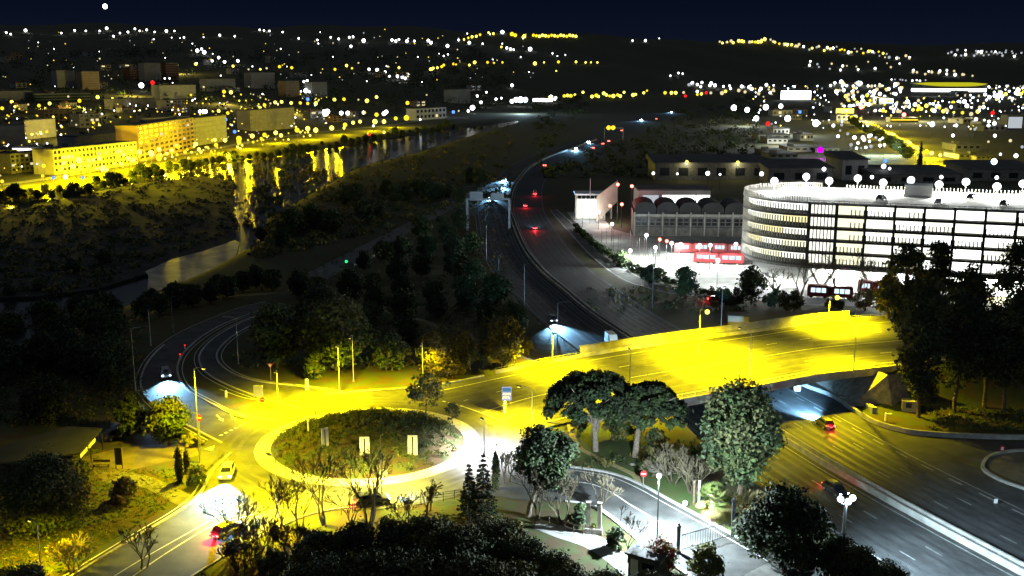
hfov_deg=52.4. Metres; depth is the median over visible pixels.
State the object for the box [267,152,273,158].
bank tree
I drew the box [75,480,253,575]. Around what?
exit road
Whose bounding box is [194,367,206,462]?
street lamp
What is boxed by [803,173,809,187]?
roof lamp
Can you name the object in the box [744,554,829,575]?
courtyard
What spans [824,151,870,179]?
long shed
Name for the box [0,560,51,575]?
leafy tree
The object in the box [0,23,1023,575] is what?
ground
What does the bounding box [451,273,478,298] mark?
woodland tree
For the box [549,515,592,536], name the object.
rail fence
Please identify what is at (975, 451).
slip road
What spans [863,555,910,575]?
leafy tree
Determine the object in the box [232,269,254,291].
riverside tree
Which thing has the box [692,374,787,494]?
broadleaf tree
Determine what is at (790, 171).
long shed
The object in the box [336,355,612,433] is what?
approach road
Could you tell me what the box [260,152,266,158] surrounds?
bank tree
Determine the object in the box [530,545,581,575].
leafy tree
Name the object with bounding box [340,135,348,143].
bank tree
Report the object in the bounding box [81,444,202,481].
footpath
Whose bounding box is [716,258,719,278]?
globe lamp
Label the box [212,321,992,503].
road wear
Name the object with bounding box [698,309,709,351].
street lamp
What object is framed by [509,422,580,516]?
broadleaf tree
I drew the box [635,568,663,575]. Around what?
leafy tree
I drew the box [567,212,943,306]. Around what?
forecourt
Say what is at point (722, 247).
red bus
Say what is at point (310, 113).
house
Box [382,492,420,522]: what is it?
bare tree
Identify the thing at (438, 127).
bank tree
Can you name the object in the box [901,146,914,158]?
avenue tree
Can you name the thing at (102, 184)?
bank tree
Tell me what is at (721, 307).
street lamp
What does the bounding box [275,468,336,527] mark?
bare tree
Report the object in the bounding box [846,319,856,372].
street lamp
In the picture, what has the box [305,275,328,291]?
woodland tree
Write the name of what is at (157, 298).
riverside tree
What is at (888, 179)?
window
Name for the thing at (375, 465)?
bare tree
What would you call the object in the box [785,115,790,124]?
flood light
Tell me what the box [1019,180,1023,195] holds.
roof lamp
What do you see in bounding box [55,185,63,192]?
bank tree
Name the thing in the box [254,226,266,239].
riverside tree
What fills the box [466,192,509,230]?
sign gantry
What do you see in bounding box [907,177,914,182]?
roof lamp
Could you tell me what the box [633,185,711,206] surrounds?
lit hall
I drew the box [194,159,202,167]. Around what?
bank tree
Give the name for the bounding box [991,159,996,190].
flood light
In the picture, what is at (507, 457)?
bare tree
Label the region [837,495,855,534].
globe lamp
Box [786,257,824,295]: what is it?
bare tree
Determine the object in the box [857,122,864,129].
avenue tree
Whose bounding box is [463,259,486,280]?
woodland tree
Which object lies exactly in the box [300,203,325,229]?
riverside tree
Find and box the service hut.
[727,312,749,323]
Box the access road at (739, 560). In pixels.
[484,468,771,575]
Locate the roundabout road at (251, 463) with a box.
[198,394,529,509]
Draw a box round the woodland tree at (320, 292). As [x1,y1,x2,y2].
[302,281,335,305]
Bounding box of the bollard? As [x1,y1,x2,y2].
[305,378,308,390]
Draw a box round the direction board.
[502,387,510,413]
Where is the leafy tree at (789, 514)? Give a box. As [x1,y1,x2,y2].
[728,478,836,575]
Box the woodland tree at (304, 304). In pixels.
[286,297,318,337]
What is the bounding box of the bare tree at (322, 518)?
[282,447,340,525]
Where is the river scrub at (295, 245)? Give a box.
[0,124,513,297]
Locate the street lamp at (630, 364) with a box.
[628,347,630,382]
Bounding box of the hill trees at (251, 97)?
[0,44,517,124]
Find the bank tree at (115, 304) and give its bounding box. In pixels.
[103,293,124,314]
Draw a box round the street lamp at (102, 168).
[100,165,105,177]
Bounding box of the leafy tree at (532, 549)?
[499,527,547,575]
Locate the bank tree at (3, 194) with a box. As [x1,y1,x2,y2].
[0,191,6,199]
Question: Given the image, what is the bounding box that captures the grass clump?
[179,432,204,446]
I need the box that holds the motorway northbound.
[512,101,1023,561]
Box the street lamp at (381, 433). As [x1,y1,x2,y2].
[380,432,382,492]
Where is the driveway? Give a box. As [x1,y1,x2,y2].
[534,519,628,575]
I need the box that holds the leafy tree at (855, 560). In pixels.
[826,542,883,575]
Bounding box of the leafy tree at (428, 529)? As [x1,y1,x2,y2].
[396,506,460,563]
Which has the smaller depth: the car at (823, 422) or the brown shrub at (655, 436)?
the brown shrub at (655, 436)
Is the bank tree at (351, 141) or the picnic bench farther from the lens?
the bank tree at (351, 141)
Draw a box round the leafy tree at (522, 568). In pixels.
[480,555,545,575]
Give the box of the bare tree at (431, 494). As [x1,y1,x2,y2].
[420,479,443,511]
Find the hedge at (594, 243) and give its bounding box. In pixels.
[572,223,730,295]
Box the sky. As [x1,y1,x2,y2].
[0,0,1023,44]
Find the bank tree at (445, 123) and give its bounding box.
[442,120,449,126]
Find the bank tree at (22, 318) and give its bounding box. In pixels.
[0,311,26,327]
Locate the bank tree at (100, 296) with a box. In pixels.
[84,290,120,310]
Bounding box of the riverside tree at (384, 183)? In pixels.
[378,178,392,196]
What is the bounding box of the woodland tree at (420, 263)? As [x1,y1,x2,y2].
[410,252,433,276]
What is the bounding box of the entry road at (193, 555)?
[119,501,317,575]
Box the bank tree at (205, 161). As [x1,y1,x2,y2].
[201,158,208,165]
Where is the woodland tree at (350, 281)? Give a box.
[335,267,366,299]
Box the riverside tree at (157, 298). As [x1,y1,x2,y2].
[148,292,170,314]
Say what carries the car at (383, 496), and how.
on the roundabout road at (251, 463)
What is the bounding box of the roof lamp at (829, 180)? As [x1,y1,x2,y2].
[826,177,832,192]
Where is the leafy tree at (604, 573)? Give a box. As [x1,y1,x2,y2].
[588,563,630,575]
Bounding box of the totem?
[114,448,122,468]
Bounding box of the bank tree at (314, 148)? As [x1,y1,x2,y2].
[312,145,317,150]
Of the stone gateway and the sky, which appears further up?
the sky
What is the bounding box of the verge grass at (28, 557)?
[0,449,187,575]
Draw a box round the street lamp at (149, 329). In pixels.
[147,310,151,345]
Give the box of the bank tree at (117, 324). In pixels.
[101,306,129,333]
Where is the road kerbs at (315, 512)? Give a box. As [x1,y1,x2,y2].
[70,310,773,575]
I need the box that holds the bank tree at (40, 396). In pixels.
[17,377,61,423]
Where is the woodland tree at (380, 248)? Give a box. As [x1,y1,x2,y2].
[371,239,395,262]
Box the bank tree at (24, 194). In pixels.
[22,188,28,197]
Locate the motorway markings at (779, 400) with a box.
[478,142,1023,575]
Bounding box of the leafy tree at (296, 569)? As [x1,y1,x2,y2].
[285,563,311,575]
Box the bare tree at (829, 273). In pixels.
[811,244,846,285]
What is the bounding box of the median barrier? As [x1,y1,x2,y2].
[509,139,1023,575]
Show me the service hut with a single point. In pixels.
(737, 317)
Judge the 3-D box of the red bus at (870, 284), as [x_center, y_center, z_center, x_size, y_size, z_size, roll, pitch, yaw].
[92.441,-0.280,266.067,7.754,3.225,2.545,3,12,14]
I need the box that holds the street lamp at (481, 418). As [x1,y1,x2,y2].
[480,417,484,453]
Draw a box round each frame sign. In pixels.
[321,427,328,447]
[359,437,369,454]
[407,435,417,454]
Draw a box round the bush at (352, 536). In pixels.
[322,516,380,566]
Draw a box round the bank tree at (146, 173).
[140,166,152,180]
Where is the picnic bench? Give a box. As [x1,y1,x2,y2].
[92,459,109,466]
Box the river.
[0,121,517,345]
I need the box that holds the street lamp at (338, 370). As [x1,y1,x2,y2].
[334,344,340,395]
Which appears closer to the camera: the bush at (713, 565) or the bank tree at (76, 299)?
the bush at (713, 565)
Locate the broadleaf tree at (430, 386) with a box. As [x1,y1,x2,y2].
[404,371,450,421]
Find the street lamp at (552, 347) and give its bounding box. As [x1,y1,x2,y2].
[552,333,553,363]
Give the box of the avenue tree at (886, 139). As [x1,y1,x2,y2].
[883,135,890,145]
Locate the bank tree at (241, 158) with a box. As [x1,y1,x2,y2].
[239,155,244,161]
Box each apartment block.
[0,89,32,100]
[0,122,25,148]
[0,149,33,173]
[9,117,56,139]
[27,92,91,101]
[31,141,137,174]
[35,107,71,120]
[51,69,75,86]
[57,130,115,145]
[69,111,99,127]
[75,70,99,89]
[104,97,155,109]
[114,117,194,161]
[122,66,138,79]
[129,115,189,122]
[138,62,160,80]
[151,83,195,98]
[156,98,184,110]
[161,62,178,80]
[188,115,226,145]
[199,77,235,91]
[236,107,294,130]
[243,71,274,88]
[278,80,299,96]
[305,81,326,96]
[443,88,469,103]
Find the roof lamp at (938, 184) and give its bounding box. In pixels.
[935,181,942,195]
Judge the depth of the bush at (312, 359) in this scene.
172.59 m
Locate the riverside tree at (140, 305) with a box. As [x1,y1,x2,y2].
[131,295,152,319]
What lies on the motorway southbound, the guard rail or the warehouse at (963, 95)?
the guard rail
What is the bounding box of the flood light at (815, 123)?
[813,120,818,133]
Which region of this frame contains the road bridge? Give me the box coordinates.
[495,309,1012,418]
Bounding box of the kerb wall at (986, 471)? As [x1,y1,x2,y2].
[981,449,1023,489]
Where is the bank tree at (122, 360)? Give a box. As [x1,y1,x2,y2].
[103,337,131,370]
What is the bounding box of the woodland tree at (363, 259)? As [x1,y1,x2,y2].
[355,251,372,269]
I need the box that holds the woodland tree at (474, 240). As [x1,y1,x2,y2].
[463,231,483,252]
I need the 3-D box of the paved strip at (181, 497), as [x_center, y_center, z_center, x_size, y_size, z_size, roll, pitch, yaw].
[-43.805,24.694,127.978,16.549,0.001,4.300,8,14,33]
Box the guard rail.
[475,216,579,351]
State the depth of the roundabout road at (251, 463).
140.84 m
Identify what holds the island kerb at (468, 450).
on the roundabout road at (251, 463)
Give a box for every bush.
[216,539,263,572]
[239,517,287,553]
[255,547,296,575]
[271,521,309,557]
[288,524,344,568]
[303,349,325,379]
[322,516,380,566]
[426,524,493,573]
[434,543,520,575]
[518,336,535,356]
[567,501,585,528]
[604,526,626,549]
[613,250,631,266]
[639,263,666,282]
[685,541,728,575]
[695,482,731,524]
[761,288,805,311]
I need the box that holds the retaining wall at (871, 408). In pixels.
[838,395,877,412]
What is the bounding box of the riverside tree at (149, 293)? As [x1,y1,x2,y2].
[142,287,159,301]
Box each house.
[0,55,13,62]
[8,102,26,110]
[10,51,22,58]
[10,81,26,87]
[39,90,55,92]
[52,105,69,108]
[59,101,76,109]
[82,51,96,55]
[95,64,110,70]
[100,83,106,88]
[115,106,135,112]
[119,63,135,67]
[174,105,187,113]
[202,59,212,64]
[221,86,239,91]
[226,67,238,73]
[265,55,275,62]
[290,71,306,77]
[302,109,323,118]
[326,114,341,122]
[345,110,357,117]
[374,71,385,77]
[398,74,409,80]
[410,100,425,106]
[424,70,437,77]
[457,62,467,68]
[467,84,480,91]
[624,541,670,575]
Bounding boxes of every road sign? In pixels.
[195,414,201,449]
[253,385,262,401]
[640,470,646,487]
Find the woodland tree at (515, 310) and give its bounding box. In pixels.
[493,300,529,331]
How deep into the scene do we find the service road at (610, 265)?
306.55 m
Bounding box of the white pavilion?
[574,180,617,222]
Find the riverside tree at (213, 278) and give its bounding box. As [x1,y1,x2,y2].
[209,273,221,294]
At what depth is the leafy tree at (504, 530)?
103.71 m
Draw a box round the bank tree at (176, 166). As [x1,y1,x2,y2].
[173,164,178,169]
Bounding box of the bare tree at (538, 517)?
[509,458,561,523]
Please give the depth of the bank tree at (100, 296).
230.63 m
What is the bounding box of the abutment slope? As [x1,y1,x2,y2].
[810,371,914,405]
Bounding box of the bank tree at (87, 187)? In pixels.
[82,182,94,193]
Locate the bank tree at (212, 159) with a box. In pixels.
[209,156,215,163]
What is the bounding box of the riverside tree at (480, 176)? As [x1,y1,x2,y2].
[471,167,487,185]
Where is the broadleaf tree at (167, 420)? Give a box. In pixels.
[141,394,195,445]
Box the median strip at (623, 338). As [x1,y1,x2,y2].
[507,152,1020,575]
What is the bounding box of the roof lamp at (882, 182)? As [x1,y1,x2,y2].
[879,179,886,193]
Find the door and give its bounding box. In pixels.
[630,559,637,575]
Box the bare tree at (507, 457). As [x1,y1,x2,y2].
[498,449,519,482]
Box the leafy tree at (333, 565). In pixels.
[295,545,363,575]
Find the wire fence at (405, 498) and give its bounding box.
[341,485,481,514]
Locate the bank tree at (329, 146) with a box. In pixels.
[326,143,332,148]
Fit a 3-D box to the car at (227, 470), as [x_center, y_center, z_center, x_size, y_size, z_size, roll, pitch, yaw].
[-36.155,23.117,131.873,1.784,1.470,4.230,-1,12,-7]
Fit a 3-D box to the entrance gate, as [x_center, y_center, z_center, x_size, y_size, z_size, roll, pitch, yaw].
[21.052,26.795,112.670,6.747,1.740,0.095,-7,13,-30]
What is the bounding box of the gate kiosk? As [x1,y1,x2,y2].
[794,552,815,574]
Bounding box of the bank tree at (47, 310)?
[26,298,58,321]
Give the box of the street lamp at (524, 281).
[524,263,537,309]
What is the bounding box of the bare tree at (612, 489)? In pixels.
[580,468,624,509]
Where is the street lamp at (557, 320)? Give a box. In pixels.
[557,301,574,341]
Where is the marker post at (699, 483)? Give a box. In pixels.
[693,480,700,505]
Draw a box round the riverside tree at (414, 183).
[408,179,421,196]
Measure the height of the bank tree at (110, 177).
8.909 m
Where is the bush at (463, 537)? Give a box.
[426,524,493,573]
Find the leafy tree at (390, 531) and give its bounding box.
[368,509,415,560]
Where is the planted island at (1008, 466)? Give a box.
[985,452,1023,485]
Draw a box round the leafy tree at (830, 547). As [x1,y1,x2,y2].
[812,532,855,575]
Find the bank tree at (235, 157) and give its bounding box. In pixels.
[230,150,239,160]
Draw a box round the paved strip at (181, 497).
[107,472,194,506]
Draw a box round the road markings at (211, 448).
[64,303,946,575]
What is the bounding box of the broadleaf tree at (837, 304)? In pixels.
[824,298,844,309]
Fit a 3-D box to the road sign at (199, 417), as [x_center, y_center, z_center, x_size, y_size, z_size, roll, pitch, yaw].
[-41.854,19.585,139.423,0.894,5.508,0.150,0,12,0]
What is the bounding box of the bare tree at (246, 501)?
[199,490,270,540]
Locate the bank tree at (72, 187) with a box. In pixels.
[65,181,82,196]
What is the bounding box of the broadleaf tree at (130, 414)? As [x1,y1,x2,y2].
[113,392,149,440]
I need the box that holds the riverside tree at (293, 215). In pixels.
[276,206,305,234]
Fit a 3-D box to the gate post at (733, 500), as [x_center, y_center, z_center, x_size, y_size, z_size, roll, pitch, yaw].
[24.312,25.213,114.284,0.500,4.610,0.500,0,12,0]
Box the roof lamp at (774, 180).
[771,177,777,184]
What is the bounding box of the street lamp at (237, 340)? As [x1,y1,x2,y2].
[217,316,238,363]
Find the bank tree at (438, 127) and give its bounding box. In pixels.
[435,124,442,130]
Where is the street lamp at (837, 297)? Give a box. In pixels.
[828,295,839,318]
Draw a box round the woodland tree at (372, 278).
[362,272,381,290]
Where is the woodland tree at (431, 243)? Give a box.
[416,233,440,254]
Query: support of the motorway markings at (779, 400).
on the motorway northbound
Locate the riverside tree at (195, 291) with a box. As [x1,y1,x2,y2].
[183,281,204,306]
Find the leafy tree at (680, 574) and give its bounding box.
[672,570,698,575]
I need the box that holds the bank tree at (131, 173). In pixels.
[127,170,136,178]
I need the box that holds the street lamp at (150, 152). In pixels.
[148,150,153,163]
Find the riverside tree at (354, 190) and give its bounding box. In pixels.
[344,182,363,201]
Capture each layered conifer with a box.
[456,464,481,521]
[467,452,500,522]
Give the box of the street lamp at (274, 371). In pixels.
[273,370,278,406]
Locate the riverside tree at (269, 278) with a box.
[261,268,281,290]
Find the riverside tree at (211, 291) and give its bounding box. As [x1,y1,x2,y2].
[202,280,219,302]
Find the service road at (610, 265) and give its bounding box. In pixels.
[550,209,710,295]
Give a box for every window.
[636,218,640,224]
[642,218,646,224]
[642,563,653,572]
[643,195,658,202]
[650,219,654,224]
[656,219,660,224]
[660,168,668,175]
[663,195,694,202]
[664,219,668,224]
[670,219,674,224]
[678,219,682,224]
[679,168,687,175]
[684,219,688,224]
[692,219,696,225]
[697,195,709,201]
[698,168,706,175]
[698,219,702,225]
[706,219,710,225]
[712,219,716,225]
[716,168,725,175]
[720,219,724,225]
[726,219,730,225]
[734,219,738,225]
[735,168,744,175]
[754,168,759,175]
[774,173,784,179]
[795,173,804,179]
[816,173,826,179]
[845,166,851,174]
[858,166,864,174]
[880,177,890,181]
[923,177,933,181]
[944,177,954,181]
[973,173,981,177]
[991,173,999,177]
[1009,173,1017,177]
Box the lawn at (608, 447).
[574,427,730,530]
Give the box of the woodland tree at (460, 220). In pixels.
[451,208,469,230]
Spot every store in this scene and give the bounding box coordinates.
[11,144,52,150]
[532,97,552,101]
[779,90,811,99]
[832,107,854,113]
[876,98,893,103]
[886,117,918,121]
[1000,114,1023,129]
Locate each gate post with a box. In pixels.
[676,523,681,552]
[730,498,736,536]
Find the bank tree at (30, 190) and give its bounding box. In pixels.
[27,188,33,194]
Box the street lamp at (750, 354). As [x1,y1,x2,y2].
[738,327,751,381]
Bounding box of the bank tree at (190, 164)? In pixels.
[185,160,195,170]
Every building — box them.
[406,106,445,120]
[741,182,1023,298]
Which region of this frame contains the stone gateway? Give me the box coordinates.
[585,501,602,535]
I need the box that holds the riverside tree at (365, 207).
[353,195,376,222]
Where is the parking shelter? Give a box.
[0,426,103,468]
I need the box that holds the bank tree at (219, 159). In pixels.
[215,155,224,163]
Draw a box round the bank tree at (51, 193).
[48,190,56,197]
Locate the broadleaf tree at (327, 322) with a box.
[295,291,380,372]
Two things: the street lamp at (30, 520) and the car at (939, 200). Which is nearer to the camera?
the street lamp at (30, 520)
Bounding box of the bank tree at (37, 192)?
[32,189,41,198]
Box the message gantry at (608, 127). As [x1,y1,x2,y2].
[604,125,623,139]
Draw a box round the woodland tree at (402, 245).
[390,233,413,258]
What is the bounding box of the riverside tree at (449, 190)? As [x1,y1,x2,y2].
[444,184,454,198]
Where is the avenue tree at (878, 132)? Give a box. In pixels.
[874,128,885,139]
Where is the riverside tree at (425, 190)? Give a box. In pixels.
[418,178,436,200]
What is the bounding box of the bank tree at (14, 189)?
[6,182,22,197]
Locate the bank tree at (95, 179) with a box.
[90,175,101,184]
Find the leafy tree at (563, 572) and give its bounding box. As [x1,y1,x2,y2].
[546,559,589,575]
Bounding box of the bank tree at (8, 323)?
[0,312,24,332]
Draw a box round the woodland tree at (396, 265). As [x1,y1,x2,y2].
[385,254,409,279]
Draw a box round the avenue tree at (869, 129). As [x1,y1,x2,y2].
[866,126,874,133]
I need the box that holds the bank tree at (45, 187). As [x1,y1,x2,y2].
[40,184,49,192]
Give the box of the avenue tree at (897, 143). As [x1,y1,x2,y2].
[891,138,903,151]
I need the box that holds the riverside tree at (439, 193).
[431,181,446,199]
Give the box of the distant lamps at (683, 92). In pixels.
[0,27,1023,190]
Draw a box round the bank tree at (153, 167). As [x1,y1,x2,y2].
[148,163,161,175]
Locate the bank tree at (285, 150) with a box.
[282,147,289,153]
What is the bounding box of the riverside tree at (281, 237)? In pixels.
[272,227,290,246]
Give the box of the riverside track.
[308,193,469,278]
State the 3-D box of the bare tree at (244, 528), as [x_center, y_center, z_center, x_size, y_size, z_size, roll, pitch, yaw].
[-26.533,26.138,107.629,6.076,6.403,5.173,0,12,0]
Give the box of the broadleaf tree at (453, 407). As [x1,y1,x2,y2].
[444,402,459,423]
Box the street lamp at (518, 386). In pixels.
[516,385,532,420]
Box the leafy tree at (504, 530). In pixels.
[468,511,529,568]
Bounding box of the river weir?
[145,240,238,290]
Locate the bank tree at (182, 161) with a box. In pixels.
[177,158,187,167]
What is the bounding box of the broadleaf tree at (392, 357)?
[370,329,413,369]
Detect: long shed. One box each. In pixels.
[646,154,764,179]
[754,159,835,183]
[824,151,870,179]
[861,165,963,183]
[943,160,1023,180]
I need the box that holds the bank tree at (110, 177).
[102,171,117,185]
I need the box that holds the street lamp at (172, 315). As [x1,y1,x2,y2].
[171,296,174,332]
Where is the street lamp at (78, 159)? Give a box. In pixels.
[76,157,81,168]
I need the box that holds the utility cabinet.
[901,398,916,412]
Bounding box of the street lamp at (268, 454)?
[265,452,279,516]
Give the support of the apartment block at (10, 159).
on the ground at (614, 65)
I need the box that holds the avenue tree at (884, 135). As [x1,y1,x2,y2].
[880,133,887,142]
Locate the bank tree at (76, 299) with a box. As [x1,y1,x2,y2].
[64,292,87,314]
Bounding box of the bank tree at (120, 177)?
[115,172,123,184]
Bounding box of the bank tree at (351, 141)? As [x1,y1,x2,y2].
[348,138,354,144]
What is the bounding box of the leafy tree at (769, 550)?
[731,506,777,554]
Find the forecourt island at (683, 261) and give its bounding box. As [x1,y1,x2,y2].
[629,254,752,272]
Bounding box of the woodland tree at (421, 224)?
[409,214,433,236]
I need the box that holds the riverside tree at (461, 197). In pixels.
[451,188,467,203]
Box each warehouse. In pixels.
[752,131,789,139]
[754,146,786,154]
[760,135,787,143]
[760,149,798,158]
[766,126,789,133]
[768,108,792,115]
[778,143,814,151]
[784,113,801,119]
[792,108,807,114]
[792,131,813,140]
[811,96,819,99]
[812,144,839,152]
[823,105,840,111]
[830,113,856,119]
[841,101,855,106]
[869,96,888,102]
[910,102,926,107]
[942,140,981,150]
[943,149,984,158]
[948,117,957,122]
[950,90,967,96]
[950,102,973,109]
[954,116,980,123]
[957,92,970,97]
[968,151,995,159]
[970,119,991,125]
[973,123,1004,131]
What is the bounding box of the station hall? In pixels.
[631,197,742,236]
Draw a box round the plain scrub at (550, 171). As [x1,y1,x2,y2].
[531,94,761,177]
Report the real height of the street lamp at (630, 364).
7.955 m
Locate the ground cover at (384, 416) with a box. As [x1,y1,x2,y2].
[272,406,461,475]
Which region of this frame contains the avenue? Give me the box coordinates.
[858,120,945,165]
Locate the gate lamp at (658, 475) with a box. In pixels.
[656,473,661,538]
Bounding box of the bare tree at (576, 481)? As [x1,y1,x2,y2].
[530,470,579,525]
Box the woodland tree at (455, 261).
[442,247,468,276]
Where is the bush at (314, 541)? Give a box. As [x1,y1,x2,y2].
[288,524,344,568]
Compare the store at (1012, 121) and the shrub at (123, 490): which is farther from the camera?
the store at (1012, 121)
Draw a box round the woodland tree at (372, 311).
[356,300,383,330]
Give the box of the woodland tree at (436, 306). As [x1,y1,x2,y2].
[425,293,447,318]
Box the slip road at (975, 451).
[905,433,1023,462]
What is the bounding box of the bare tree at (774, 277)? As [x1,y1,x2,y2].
[760,267,795,290]
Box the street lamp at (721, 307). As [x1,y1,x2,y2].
[720,286,725,325]
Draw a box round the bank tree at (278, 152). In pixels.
[274,149,281,156]
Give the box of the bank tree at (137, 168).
[133,163,144,175]
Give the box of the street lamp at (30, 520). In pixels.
[27,518,41,570]
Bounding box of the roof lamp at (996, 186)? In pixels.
[993,183,1000,194]
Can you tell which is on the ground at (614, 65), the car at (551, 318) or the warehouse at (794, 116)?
the warehouse at (794, 116)
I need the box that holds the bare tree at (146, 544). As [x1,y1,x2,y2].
[114,523,158,569]
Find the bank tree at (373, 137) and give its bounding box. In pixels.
[369,133,376,141]
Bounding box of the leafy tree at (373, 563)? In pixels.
[349,540,416,575]
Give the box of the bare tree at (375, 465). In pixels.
[325,444,396,524]
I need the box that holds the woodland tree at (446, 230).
[437,222,457,243]
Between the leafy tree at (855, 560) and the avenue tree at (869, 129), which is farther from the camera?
the avenue tree at (869, 129)
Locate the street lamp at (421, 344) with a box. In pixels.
[420,343,422,373]
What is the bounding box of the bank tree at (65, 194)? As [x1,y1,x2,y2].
[62,190,72,197]
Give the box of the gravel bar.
[0,176,234,300]
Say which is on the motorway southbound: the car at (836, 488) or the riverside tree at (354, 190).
the car at (836, 488)
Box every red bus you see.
[673,242,709,252]
[694,251,743,264]
[712,242,741,252]
[807,283,853,299]
[857,280,878,291]
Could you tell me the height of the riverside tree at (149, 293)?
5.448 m
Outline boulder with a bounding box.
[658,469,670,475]
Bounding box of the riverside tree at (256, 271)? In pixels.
[247,263,263,287]
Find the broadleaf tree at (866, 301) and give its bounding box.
[849,287,875,310]
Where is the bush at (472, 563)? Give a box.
[434,543,520,575]
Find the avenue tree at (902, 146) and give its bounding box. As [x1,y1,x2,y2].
[897,144,906,154]
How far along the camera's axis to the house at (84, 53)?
2367.94 m
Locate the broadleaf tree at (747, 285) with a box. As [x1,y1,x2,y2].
[735,263,767,303]
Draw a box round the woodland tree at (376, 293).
[363,283,388,309]
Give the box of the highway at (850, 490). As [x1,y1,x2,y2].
[480,213,1023,575]
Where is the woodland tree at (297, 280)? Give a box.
[286,267,308,296]
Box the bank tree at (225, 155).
[222,151,232,161]
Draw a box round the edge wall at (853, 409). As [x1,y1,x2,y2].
[802,384,1023,439]
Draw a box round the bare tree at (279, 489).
[255,473,303,530]
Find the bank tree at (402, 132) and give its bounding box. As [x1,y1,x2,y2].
[399,130,405,136]
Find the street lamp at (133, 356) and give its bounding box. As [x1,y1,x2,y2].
[131,326,146,394]
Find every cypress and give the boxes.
[173,445,184,482]
[183,448,190,473]
[477,311,489,368]
[490,444,500,489]
[916,141,923,164]
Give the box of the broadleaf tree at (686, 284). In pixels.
[674,265,699,298]
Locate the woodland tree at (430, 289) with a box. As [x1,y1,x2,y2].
[421,280,443,300]
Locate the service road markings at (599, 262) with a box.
[550,209,701,295]
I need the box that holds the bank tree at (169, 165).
[164,161,172,169]
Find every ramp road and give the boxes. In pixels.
[139,302,268,437]
[197,318,343,404]
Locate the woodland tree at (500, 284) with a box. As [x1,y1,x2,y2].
[478,271,513,305]
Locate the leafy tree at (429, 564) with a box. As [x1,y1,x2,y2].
[393,539,457,575]
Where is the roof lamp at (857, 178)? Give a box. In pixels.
[854,175,860,186]
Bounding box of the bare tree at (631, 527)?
[619,506,648,562]
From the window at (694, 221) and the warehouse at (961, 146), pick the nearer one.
the window at (694, 221)
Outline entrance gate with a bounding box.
[681,521,730,549]
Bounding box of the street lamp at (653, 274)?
[652,249,656,307]
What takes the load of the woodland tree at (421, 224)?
on the ground at (614, 65)
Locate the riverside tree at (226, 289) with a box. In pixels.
[214,274,239,298]
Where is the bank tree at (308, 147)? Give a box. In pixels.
[302,144,311,152]
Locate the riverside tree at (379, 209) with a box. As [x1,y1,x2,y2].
[370,198,387,218]
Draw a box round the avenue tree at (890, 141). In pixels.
[887,136,899,149]
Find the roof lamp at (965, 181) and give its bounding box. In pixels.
[962,178,969,190]
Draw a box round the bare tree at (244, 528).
[223,504,282,566]
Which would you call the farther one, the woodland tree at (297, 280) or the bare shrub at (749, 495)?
the woodland tree at (297, 280)
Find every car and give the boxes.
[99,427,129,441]
[160,366,171,378]
[209,520,247,540]
[218,461,235,479]
[353,490,389,507]
[547,314,556,322]
[707,295,719,301]
[815,417,834,428]
[821,479,849,496]
[876,194,886,199]
[934,198,944,204]
[966,193,975,199]
[999,199,1009,205]
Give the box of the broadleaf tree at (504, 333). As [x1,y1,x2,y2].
[481,314,527,367]
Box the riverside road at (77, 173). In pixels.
[0,120,424,185]
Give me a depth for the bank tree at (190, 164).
633.28 m
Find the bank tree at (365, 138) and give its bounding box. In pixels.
[362,134,369,142]
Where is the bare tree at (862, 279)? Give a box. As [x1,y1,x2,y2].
[845,249,885,297]
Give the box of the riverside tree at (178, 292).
[162,280,188,309]
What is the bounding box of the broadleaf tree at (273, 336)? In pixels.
[245,299,304,367]
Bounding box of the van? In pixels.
[604,331,617,341]
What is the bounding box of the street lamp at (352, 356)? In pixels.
[348,335,354,381]
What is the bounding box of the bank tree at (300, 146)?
[298,143,302,151]
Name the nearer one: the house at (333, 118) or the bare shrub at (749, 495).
the bare shrub at (749, 495)
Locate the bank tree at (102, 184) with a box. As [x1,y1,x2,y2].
[99,180,106,188]
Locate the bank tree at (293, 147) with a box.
[287,143,297,153]
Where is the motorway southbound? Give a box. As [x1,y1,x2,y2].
[476,101,1018,575]
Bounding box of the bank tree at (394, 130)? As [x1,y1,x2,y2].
[391,127,398,134]
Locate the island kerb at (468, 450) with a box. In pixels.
[254,408,479,485]
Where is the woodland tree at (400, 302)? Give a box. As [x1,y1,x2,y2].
[384,287,419,319]
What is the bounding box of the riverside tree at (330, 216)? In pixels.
[318,207,347,233]
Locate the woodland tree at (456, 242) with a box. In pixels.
[442,233,465,253]
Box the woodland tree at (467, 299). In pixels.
[455,287,476,312]
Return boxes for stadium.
[911,82,986,95]
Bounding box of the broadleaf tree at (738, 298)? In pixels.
[714,287,746,306]
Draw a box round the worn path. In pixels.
[567,422,641,482]
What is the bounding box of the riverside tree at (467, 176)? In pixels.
[462,166,475,183]
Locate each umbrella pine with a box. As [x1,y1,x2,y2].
[540,368,630,451]
[613,379,687,457]
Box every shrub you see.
[0,443,96,542]
[44,530,92,572]
[107,476,138,503]
[186,462,207,486]
[414,324,480,377]
[570,419,588,435]
[601,419,635,440]
[639,442,699,483]
[642,427,670,453]
[643,534,679,572]
[647,463,667,472]
[670,455,716,494]
[729,489,763,513]
[747,490,767,502]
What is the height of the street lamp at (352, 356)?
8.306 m
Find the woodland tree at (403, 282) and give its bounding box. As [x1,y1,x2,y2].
[390,273,415,293]
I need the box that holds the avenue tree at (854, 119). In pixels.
[849,116,858,124]

